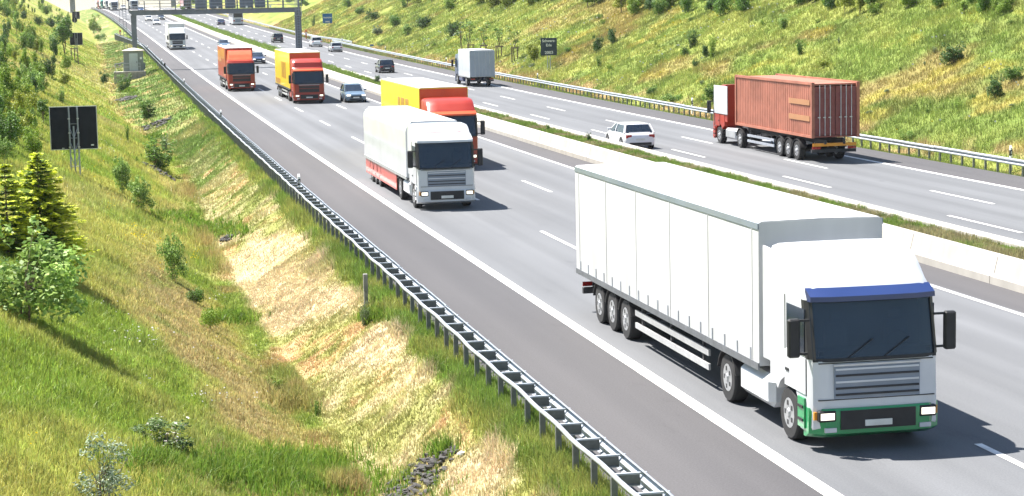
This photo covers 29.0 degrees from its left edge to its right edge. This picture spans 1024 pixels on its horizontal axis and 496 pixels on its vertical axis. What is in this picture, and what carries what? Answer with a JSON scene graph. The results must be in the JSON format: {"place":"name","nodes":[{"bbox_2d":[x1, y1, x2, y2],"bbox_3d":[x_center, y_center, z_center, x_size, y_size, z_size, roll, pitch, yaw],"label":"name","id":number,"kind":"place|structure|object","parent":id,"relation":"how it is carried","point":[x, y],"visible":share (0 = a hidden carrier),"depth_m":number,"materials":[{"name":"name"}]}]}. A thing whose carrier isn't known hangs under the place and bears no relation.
{"place":"outdoors","nodes":[
{"label":"outdoors","id":0,"kind":"place"},
{"bbox_2d":[45,0,179,12],"label":"sky","id":1,"kind":"structure","parent":0,"point":[80,5],"materials":[{"name":"white"}]},
{"bbox_2d":[229,13,242,24],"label":"coach","id":2,"kind":"object","parent":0,"point":[235,18],"visible":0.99,"depth_m":489.07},
{"bbox_2d":[0,0,635,495],"bbox_3d":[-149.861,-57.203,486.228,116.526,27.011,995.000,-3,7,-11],"label":"verge ground","id":3,"kind":"structure","parent":0,"point":[110,28],"depth_m":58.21,"materials":[{"name":"plant"}]},
{"bbox_2d":[0,79,12,111],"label":"shrub","id":4,"kind":"object","parent":3,"relation":"on","point":[3,90],"visible":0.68,"depth_m":95.54,"materials":[{"name":"green plant"}]},
{"bbox_2d":[0,135,14,159],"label":"shrub","id":5,"kind":"object","parent":3,"relation":"on","point":[6,145],"visible":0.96,"depth_m":76.76,"materials":[{"name":"green plant"}]},
{"bbox_2d":[0,108,21,148],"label":"shrub","id":6,"kind":"object","parent":3,"relation":"on","point":[10,134],"visible":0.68,"depth_m":82.04,"materials":[{"name":"green plant"}]},
{"bbox_2d":[0,60,23,100],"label":"young tree","id":7,"kind":"object","parent":3,"relation":"on","point":[4,73],"visible":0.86,"depth_m":103.85,"materials":[{"name":"green plant"}]},
{"bbox_2d":[2,106,24,138],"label":"shrub","id":8,"kind":"object","parent":3,"relation":"on","point":[19,129],"visible":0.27,"depth_m":86.12,"materials":[{"name":"green plant"}]},
{"bbox_2d":[7,40,19,56],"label":"shrub","id":9,"kind":"object","parent":3,"relation":"on","point":[12,49],"visible":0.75,"depth_m":188.82,"materials":[{"name":"green plant"}]},
{"bbox_2d":[12,10,21,34],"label":"shrub","id":10,"kind":"object","parent":3,"relation":"on","point":[16,24],"visible":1,"depth_m":248.69,"materials":[{"name":"green plant"}]},
{"bbox_2d":[10,89,27,118],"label":"shrub","id":11,"kind":"object","parent":3,"relation":"on","point":[19,94],"visible":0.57,"depth_m":93.39,"materials":[{"name":"green plant"}]},
{"bbox_2d":[16,32,28,50],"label":"shrub","id":12,"kind":"object","parent":3,"relation":"on","point":[24,45],"visible":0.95,"depth_m":216.25,"materials":[{"name":"green plant"}]},
{"bbox_2d":[0,163,49,260],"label":"spruce","id":13,"kind":"object","parent":3,"relation":"on","point":[21,228],"visible":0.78,"depth_m":49.40,"materials":[{"name":"green plant"}]},
{"bbox_2d":[19,48,30,70],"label":"shrub","id":14,"kind":"object","parent":3,"relation":"on","point":[26,60],"visible":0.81,"depth_m":141.75,"materials":[{"name":"green plant"}]},
{"bbox_2d":[16,108,34,138],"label":"shrub","id":15,"kind":"object","parent":3,"relation":"on","point":[23,122],"visible":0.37,"depth_m":90.69,"materials":[{"name":"green plant"}]},
{"bbox_2d":[18,76,38,97],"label":"shrub","id":16,"kind":"object","parent":3,"relation":"on","point":[27,86],"visible":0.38,"depth_m":112.06,"materials":[{"name":"green plant"}]},
{"bbox_2d":[21,85,37,106],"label":"shrub","id":17,"kind":"object","parent":3,"relation":"on","point":[34,101],"visible":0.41,"depth_m":108.25,"materials":[{"name":"green plant"}]},
{"bbox_2d":[23,33,35,48],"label":"shrub","id":18,"kind":"object","parent":3,"relation":"on","point":[30,44],"visible":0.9,"depth_m":225.20,"materials":[{"name":"green plant"}]},
{"bbox_2d":[22,120,43,152],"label":"shrub","id":19,"kind":"object","parent":3,"relation":"on","point":[35,146],"visible":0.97,"depth_m":83.84,"materials":[{"name":"green plant"}]},
{"bbox_2d":[20,63,45,92],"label":"shrub","id":20,"kind":"object","parent":3,"relation":"on","point":[31,72],"visible":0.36,"depth_m":125.29,"materials":[{"name":"green plant"}]},
{"bbox_2d":[33,61,48,87],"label":"young tree","id":21,"kind":"object","parent":3,"relation":"on","point":[41,71],"visible":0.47,"depth_m":133.44,"materials":[{"name":"green plant"}]},
{"bbox_2d":[37,98,48,123],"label":"young tree","id":22,"kind":"object","parent":3,"relation":"on","point":[42,107],"visible":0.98,"depth_m":105.62,"materials":[{"name":"green plant"}]},
{"bbox_2d":[0,214,93,323],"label":"shrub","id":23,"kind":"object","parent":3,"relation":"on","point":[55,270],"visible":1,"depth_m":40.88,"materials":[{"name":"green plant"}]},
{"bbox_2d":[40,54,55,76],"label":"shrub","id":24,"kind":"object","parent":3,"relation":"on","point":[48,66],"visible":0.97,"depth_m":186.04,"materials":[{"name":"green plant"}]},
{"bbox_2d":[0,151,99,266],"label":"spruce","id":25,"kind":"object","parent":3,"relation":"on","point":[50,213],"visible":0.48,"depth_m":50.46,"materials":[{"name":"green plant"}]},
{"bbox_2d":[50,15,72,54],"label":"young tree","id":26,"kind":"object","parent":3,"relation":"on","point":[64,26],"visible":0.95,"depth_m":266.54,"materials":[{"name":"green plant"}]},
{"bbox_2d":[57,69,71,83],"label":"shrub","id":27,"kind":"object","parent":3,"relation":"on","point":[65,79],"visible":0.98,"depth_m":185.36,"materials":[{"name":"green plant"}]},
{"bbox_2d":[59,52,72,68],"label":"shrub","id":28,"kind":"object","parent":3,"relation":"on","point":[67,63],"visible":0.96,"depth_m":221.05,"materials":[{"name":"green plant"}]},
{"bbox_2d":[49,105,97,174],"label":"information sign","id":29,"kind":"object","parent":3,"relation":"on","point":[74,128],"visible":0.94,"depth_m":86.64,"materials":[{"name":"metal"}]},
{"bbox_2d":[70,33,82,51],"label":"information sign","id":30,"kind":"object","parent":3,"relation":"on","point":[77,39],"visible":0.75,"depth_m":306.43,"materials":[{"name":"metal"}]},
{"bbox_2d":[88,13,101,32],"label":"shrub","id":31,"kind":"object","parent":3,"relation":"on","point":[92,26],"visible":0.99,"depth_m":482.78,"materials":[{"name":"green plant"}]},
{"bbox_2d":[72,432,135,495],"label":"whitebeam","id":32,"kind":"object","parent":3,"relation":"on","point":[109,476],"visible":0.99,"depth_m":29.03,"materials":[{"name":"green plant"}]},
{"bbox_2d":[0,4,210,147],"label":"verge grass","id":33,"kind":"structure","parent":3,"relation":"on","point":[114,117],"depth_m":210.42,"materials":[{"name":"green plant"}]},
{"bbox_2d":[91,7,137,39],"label":"guard rail","id":34,"kind":"object","parent":3,"relation":"on","point":[117,23],"visible":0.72,"depth_m":517.26,"materials":[{"name":"metal"}]},
{"bbox_2d":[111,154,131,192],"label":"shrub","id":35,"kind":"object","parent":3,"relation":"on","point":[120,171],"visible":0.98,"depth_m":87.31,"materials":[{"name":"green plant"}]},
{"bbox_2d":[112,72,132,90],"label":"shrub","id":36,"kind":"object","parent":3,"relation":"on","point":[121,81],"visible":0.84,"depth_m":221.84,"materials":[{"name":"green plant"}]},
{"bbox_2d":[114,63,145,83],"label":"hut platform","id":37,"kind":"structure","parent":3,"relation":"on","point":[138,74],"depth_m":242.39,"materials":[{"name":"concrete"}]},
{"bbox_2d":[122,48,145,70],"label":"equipment hut","id":38,"kind":"object","parent":37,"relation":"on","point":[134,56],"visible":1,"depth_m":242.96,"materials":[{"name":"paint"}]},
{"bbox_2d":[129,53,137,70],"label":"door","id":39,"kind":"structure","parent":38,"relation":"in","point":[133,57],"depth_m":242.96,"materials":[{"name":"grey metal"}]},
{"bbox_2d":[127,175,156,209],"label":"shrub","id":40,"kind":"object","parent":3,"relation":"on","point":[139,192],"visible":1,"depth_m":85.29,"materials":[{"name":"green plant"}]},
{"bbox_2d":[136,97,155,118],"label":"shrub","id":41,"kind":"object","parent":3,"relation":"on","point":[145,110],"visible":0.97,"depth_m":171.02,"materials":[{"name":"green plant"}]},
{"bbox_2d":[18,48,280,402],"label":"white meadow flowers","id":42,"kind":"object","parent":3,"relation":"on","point":[173,331],"visible":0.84,"depth_m":47.12,"materials":[{"name":"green plant"}]},
{"bbox_2d":[141,116,171,130],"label":"stone pile","id":43,"kind":"object","parent":3,"relation":"on","point":[161,121],"visible":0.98,"depth_m":161.28,"materials":[{"name":"grey stone"}]},
{"bbox_2d":[142,137,176,167],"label":"shrub","id":44,"kind":"object","parent":3,"relation":"on","point":[154,155],"visible":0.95,"depth_m":115.27,"materials":[{"name":"green plant"}]},
{"bbox_2d":[131,413,194,452],"bbox_3d":[-6.223,3.414,35.700,1.061,0.760,1.484,-6,8,-37],"label":"wild rose","id":45,"kind":"object","parent":3,"relation":"on","point":[153,423],"visible":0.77,"depth_m":35.67,"materials":[{"name":"green plant"}]},
{"bbox_2d":[156,232,188,279],"bbox_3d":[-11.116,0.388,64.858,0.939,1.976,0.865,3,8,30],"label":"shrub","id":46,"kind":"object","parent":3,"relation":"on","point":[172,255],"visible":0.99,"depth_m":64.67,"materials":[{"name":"green plant"}]},
{"bbox_2d":[0,67,381,329],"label":"verge grass","id":47,"kind":"structure","parent":3,"relation":"on","point":[207,258],"depth_m":85.30,"materials":[{"name":"green plant"}]},
{"bbox_2d":[185,285,204,302],"bbox_3d":[-9.941,1.515,61.954,0.625,0.690,0.573,-3,7,-11],"label":"weed","id":48,"kind":"object","parent":3,"relation":"on","point":[196,296],"visible":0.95,"depth_m":61.92,"materials":[{"name":"green plant"}]},
{"bbox_2d":[199,307,221,328],"bbox_3d":[-8.589,2.067,56.377,0.580,0.823,0.750,-4,7,-24],"label":"weed","id":49,"kind":"object","parent":3,"relation":"on","point":[208,317],"visible":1,"depth_m":56.23,"materials":[{"name":"green plant"}]},
{"bbox_2d":[90,86,545,495],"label":"tall green grass","id":50,"kind":"structure","parent":3,"relation":"on","point":[252,467],"depth_m":38.77,"materials":[{"name":"green plant"}]},
{"bbox_2d":[359,302,369,325],"bbox_3d":[-3.971,1.813,53.369,0.312,0.762,0.253,-2,7,-8],"label":"weed","id":51,"kind":"object","parent":3,"relation":"on","point":[364,316],"visible":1,"depth_m":53.34,"materials":[{"name":"green plant"}]},
{"bbox_2d":[363,274,367,307],"bbox_3d":[-4.087,1.397,55.367,0.120,1.360,0.120,-3,7,-11],"label":"marker post","id":52,"kind":"object","parent":3,"relation":"on","point":[365,283],"visible":0.72,"depth_m":55.28,"materials":[{"name":"grey concrete"}]},
{"bbox_2d":[114,33,673,495],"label":"guard rail","id":53,"kind":"object","parent":3,"relation":"on","point":[606,459],"visible":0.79,"depth_m":45.36,"materials":[{"name":"metal"}]},
{"bbox_2d":[383,445,459,495],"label":"stone pile","id":54,"kind":"object","parent":3,"relation":"on","point":[420,468],"visible":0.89,"depth_m":38.79,"materials":[{"name":"grey stone"}]},
{"bbox_2d":[92,9,823,495],"bbox_3d":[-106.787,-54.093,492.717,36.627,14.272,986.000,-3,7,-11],"label":"hard shoulder","id":55,"kind":"object","parent":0,"point":[668,441],"visible":0.62,"depth_m":46.06},
{"bbox_2d":[104,8,1023,495],"bbox_3d":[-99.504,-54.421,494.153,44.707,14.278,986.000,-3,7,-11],"label":"carriageway","id":56,"kind":"structure","parent":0,"point":[512,226],"depth_m":48.69,"materials":[{"name":"grey asphalt"}]},
{"bbox_2d":[108,0,119,10],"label":"semi truck","id":57,"kind":"object","parent":56,"relation":"on","point":[112,4],"visible":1,"depth_m":639.69,"materials":[{"name":"white paint"}]},
{"bbox_2d":[165,22,187,49],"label":"semi truck","id":58,"kind":"object","parent":56,"relation":"on","point":[175,34],"visible":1,"depth_m":330.48,"materials":[{"name":"white paint"}]},
{"bbox_2d":[217,45,258,90],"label":"semi truck","id":59,"kind":"object","parent":56,"relation":"on","point":[236,67],"visible":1,"depth_m":191.62,"materials":[{"name":"red paint"}]},
{"bbox_2d":[252,52,265,63],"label":"car","id":60,"kind":"object","parent":56,"relation":"on","point":[258,56],"visible":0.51,"depth_m":265.19,"materials":[{"name":"blue paint"}]},
{"bbox_2d":[275,48,328,102],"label":"semi truck","id":61,"kind":"object","parent":56,"relation":"on","point":[299,74],"visible":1,"depth_m":167.52,"materials":[{"name":"red paint"}]},
{"bbox_2d":[340,83,366,102],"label":"car","id":62,"kind":"object","parent":56,"relation":"on","point":[351,91],"visible":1,"depth_m":167.93,"materials":[{"name":"blue metal"}]},
{"bbox_2d":[363,106,482,207],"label":"semi truck","id":63,"kind":"object","parent":56,"relation":"on","point":[424,157],"visible":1,"depth_m":80.61,"materials":[{"name":"white paint"}]},
{"bbox_2d":[381,78,484,166],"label":"semi truck","id":64,"kind":"object","parent":56,"relation":"on","point":[449,100],"visible":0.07,"depth_m":101.39,"materials":[{"name":"red paint"}]},
{"bbox_2d":[574,162,955,438],"bbox_3d":[4.733,0.684,44.117,3.191,3.910,18.169,-3,7,-11],"label":"semi truck","id":65,"kind":"object","parent":56,"relation":"on","point":[812,318],"visible":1,"depth_m":38.00,"materials":[{"name":"white paint"}]},
{"bbox_2d":[145,9,1023,312],"bbox_3d":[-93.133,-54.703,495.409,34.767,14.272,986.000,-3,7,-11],"label":"paved median edge","id":66,"kind":"object","parent":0,"point":[979,289],"visible":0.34,"depth_m":58.00,"materials":[{"name":"concrete"}]},
{"bbox_2d":[153,7,1020,256],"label":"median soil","id":67,"kind":"structure","parent":0,"point":[828,202],"depth_m":63.31,"materials":[{"name":"brown soil"}]},
{"bbox_2d":[119,0,301,52],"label":"sign gantry","id":68,"kind":"object","parent":67,"relation":"on","point":[246,6],"visible":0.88,"depth_m":252.84,"materials":[{"name":"metal"}]},
{"bbox_2d":[138,6,1023,293],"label":"concrete barrier","id":69,"kind":"object","parent":67,"relation":"on","point":[994,268],"visible":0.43,"depth_m":62.96,"materials":[{"name":"grey concrete"}]},
{"bbox_2d":[149,6,1023,248],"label":"concrete barrier","id":70,"kind":"object","parent":67,"relation":"on","point":[980,234],"visible":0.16,"depth_m":75.47,"materials":[{"name":"grey concrete"}]},
{"bbox_2d":[173,15,1023,259],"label":"median grass","id":71,"kind":"structure","parent":67,"relation":"on","point":[966,238],"depth_m":84.32,"materials":[{"name":"green plant"}]},
{"bbox_2d":[161,7,1023,240],"bbox_3d":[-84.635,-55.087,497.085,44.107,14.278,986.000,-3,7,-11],"label":"carriageway","id":72,"kind":"structure","parent":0,"point":[995,209],"depth_m":99.56,"materials":[{"name":"grey asphalt"}]},
{"bbox_2d":[271,33,282,42],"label":"car","id":73,"kind":"object","parent":72,"relation":"on","point":[276,37],"visible":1,"depth_m":358.38,"materials":[{"name":"black paint"}]},
{"bbox_2d":[309,37,322,46],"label":"car","id":74,"kind":"object","parent":72,"relation":"on","point":[315,41],"visible":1,"depth_m":331.98,"materials":[{"name":"white paint"}]},
{"bbox_2d":[328,42,342,51],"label":"car","id":75,"kind":"object","parent":72,"relation":"on","point":[335,46],"visible":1,"depth_m":305.85,"materials":[{"name":"silver metal"}]},
{"bbox_2d":[375,59,394,72],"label":"car","id":76,"kind":"object","parent":72,"relation":"on","point":[383,65],"visible":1,"depth_m":228.00,"materials":[{"name":"black paint"}]},
{"bbox_2d":[451,48,494,85],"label":"box truck","id":77,"kind":"object","parent":72,"relation":"on","point":[477,65],"visible":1,"depth_m":191.41,"materials":[{"name":"white metal"}]},
{"bbox_2d":[605,121,654,147],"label":"car","id":78,"kind":"object","parent":72,"relation":"on","point":[636,133],"visible":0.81,"depth_m":110.47,"materials":[{"name":"white paint"}]},
{"bbox_2d":[707,74,859,159],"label":"semi truck","id":79,"kind":"object","parent":72,"relation":"on","point":[797,117],"visible":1,"depth_m":102.47,"materials":[{"name":"red paint"}]},
{"bbox_2d":[172,0,1023,176],"bbox_3d":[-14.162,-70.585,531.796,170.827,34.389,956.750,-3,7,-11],"label":"embankment ground","id":80,"kind":"structure","parent":0,"point":[271,19],"depth_m":146.91,"materials":[{"name":"green plant"}]},
{"bbox_2d":[193,6,317,38],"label":"guard rail","id":81,"kind":"object","parent":80,"relation":"on","point":[270,26],"visible":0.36,"depth_m":460.12,"materials":[{"name":"metal"}]},
{"bbox_2d":[389,13,401,25],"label":"shrub","id":82,"kind":"object","parent":80,"relation":"on","point":[394,20],"visible":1,"depth_m":335.76,"materials":[{"name":"green plant"}]},
{"bbox_2d":[411,15,431,27],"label":"shrub","id":83,"kind":"object","parent":80,"relation":"on","point":[421,22],"visible":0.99,"depth_m":308.98,"materials":[{"name":"green plant"}]},
{"bbox_2d":[443,20,459,34],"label":"shrub","id":84,"kind":"object","parent":80,"relation":"on","point":[452,30],"visible":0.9,"depth_m":279.65,"materials":[{"name":"green plant"}]},
{"bbox_2d":[261,0,677,81],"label":"embankment grass","id":85,"kind":"structure","parent":80,"relation":"on","point":[527,12],"depth_m":278.03,"materials":[{"name":"green plant"}]},
{"bbox_2d":[526,37,540,60],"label":"shrub","id":86,"kind":"object","parent":80,"relation":"on","point":[533,51],"visible":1,"depth_m":214.23,"materials":[{"name":"green plant"}]},
{"bbox_2d":[541,38,556,69],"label":"information sign","id":87,"kind":"object","parent":80,"relation":"on","point":[548,46],"visible":0.99,"depth_m":203.50,"materials":[{"name":"metal"}]},
{"bbox_2d":[592,35,604,51],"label":"shrub","id":88,"kind":"object","parent":80,"relation":"on","point":[596,45],"visible":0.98,"depth_m":199.97,"materials":[{"name":"green plant"}]},
{"bbox_2d":[626,0,641,13],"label":"shrub","id":89,"kind":"object","parent":80,"relation":"on","point":[633,8],"visible":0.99,"depth_m":212.18,"materials":[{"name":"green plant"}]},
{"bbox_2d":[651,0,669,13],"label":"shrub","id":90,"kind":"object","parent":80,"relation":"on","point":[660,6],"visible":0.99,"depth_m":203.62,"materials":[{"name":"green plant"}]},
{"bbox_2d":[659,93,682,101],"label":"shrub","id":91,"kind":"object","parent":80,"relation":"on","point":[668,96],"visible":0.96,"depth_m":154.02,"materials":[{"name":"green plant"}]},
{"bbox_2d":[332,40,1023,175],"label":"guard rail","id":92,"kind":"object","parent":80,"relation":"on","point":[968,154],"visible":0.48,"depth_m":142.63,"materials":[{"name":"metal"}]},
{"bbox_2d":[678,0,693,11],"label":"shrub","id":93,"kind":"object","parent":80,"relation":"on","point":[685,4],"visible":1,"depth_m":196.74,"materials":[{"name":"green plant"}]},
{"bbox_2d":[687,29,699,46],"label":"shrub","id":94,"kind":"object","parent":80,"relation":"on","point":[693,36],"visible":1,"depth_m":174.51,"materials":[{"name":"green plant"}]},
{"bbox_2d":[701,83,713,100],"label":"shrub","id":95,"kind":"object","parent":80,"relation":"on","point":[710,90],"visible":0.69,"depth_m":147.05,"materials":[{"name":"green plant"}]},
{"bbox_2d":[406,0,1018,129],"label":"embankment flowers","id":96,"kind":"object","parent":80,"relation":"on","point":[679,44],"visible":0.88,"depth_m":179.24,"materials":[{"name":"yellow plant"}]},
{"bbox_2d":[708,33,716,56],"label":"shrub","id":97,"kind":"object","parent":80,"relation":"on","point":[712,50],"visible":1,"depth_m":166.06,"materials":[{"name":"green plant"}]},
{"bbox_2d":[712,0,734,15],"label":"shrub","id":98,"kind":"object","parent":80,"relation":"on","point":[719,6],"visible":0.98,"depth_m":183.62,"materials":[{"name":"green plant"}]},
{"bbox_2d":[733,0,750,11],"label":"shrub","id":99,"kind":"object","parent":80,"relation":"on","point":[745,4],"visible":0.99,"depth_m":179.43,"materials":[{"name":"green plant"}]},
{"bbox_2d":[777,14,790,27],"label":"shrub","id":100,"kind":"object","parent":80,"relation":"on","point":[784,21],"visible":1,"depth_m":162.63,"materials":[{"name":"green plant"}]},
{"bbox_2d":[835,0,856,12],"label":"shrub","id":101,"kind":"object","parent":80,"relation":"on","point":[848,2],"visible":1,"depth_m":155.36,"materials":[{"name":"green plant"}]},
{"bbox_2d":[866,1,880,14],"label":"shrub","id":102,"kind":"object","parent":80,"relation":"on","point":[874,10],"visible":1,"depth_m":149.56,"materials":[{"name":"green plant"}]},
{"bbox_2d":[938,41,966,64],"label":"shrub","id":103,"kind":"object","parent":80,"relation":"on","point":[951,52],"visible":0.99,"depth_m":122.64,"materials":[{"name":"green plant"}]},
{"bbox_2d":[975,0,994,13],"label":"shrub","id":104,"kind":"object","parent":80,"relation":"on","point":[981,4],"visible":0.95,"depth_m":131.07,"materials":[{"name":"green plant"}]},
{"bbox_2d":[985,74,1004,98],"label":"shrub","id":105,"kind":"object","parent":80,"relation":"on","point":[993,84],"visible":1,"depth_m":109.64,"materials":[{"name":"green plant"}]},
{"bbox_2d":[995,0,1011,12],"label":"shrub","id":106,"kind":"object","parent":80,"relation":"on","point":[1006,5],"visible":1,"depth_m":128.31,"materials":[{"name":"green plant"}]},
{"bbox_2d":[1002,65,1023,81],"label":"shrub","id":107,"kind":"object","parent":80,"relation":"on","point":[1014,72],"visible":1,"depth_m":111.31,"materials":[{"name":"green plant"}]},
{"bbox_2d":[192,8,1023,188],"bbox_3d":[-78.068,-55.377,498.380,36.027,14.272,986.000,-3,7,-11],"label":"hard shoulder","id":108,"kind":"object","parent":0,"point":[1003,179],"visible":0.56,"depth_m":135.23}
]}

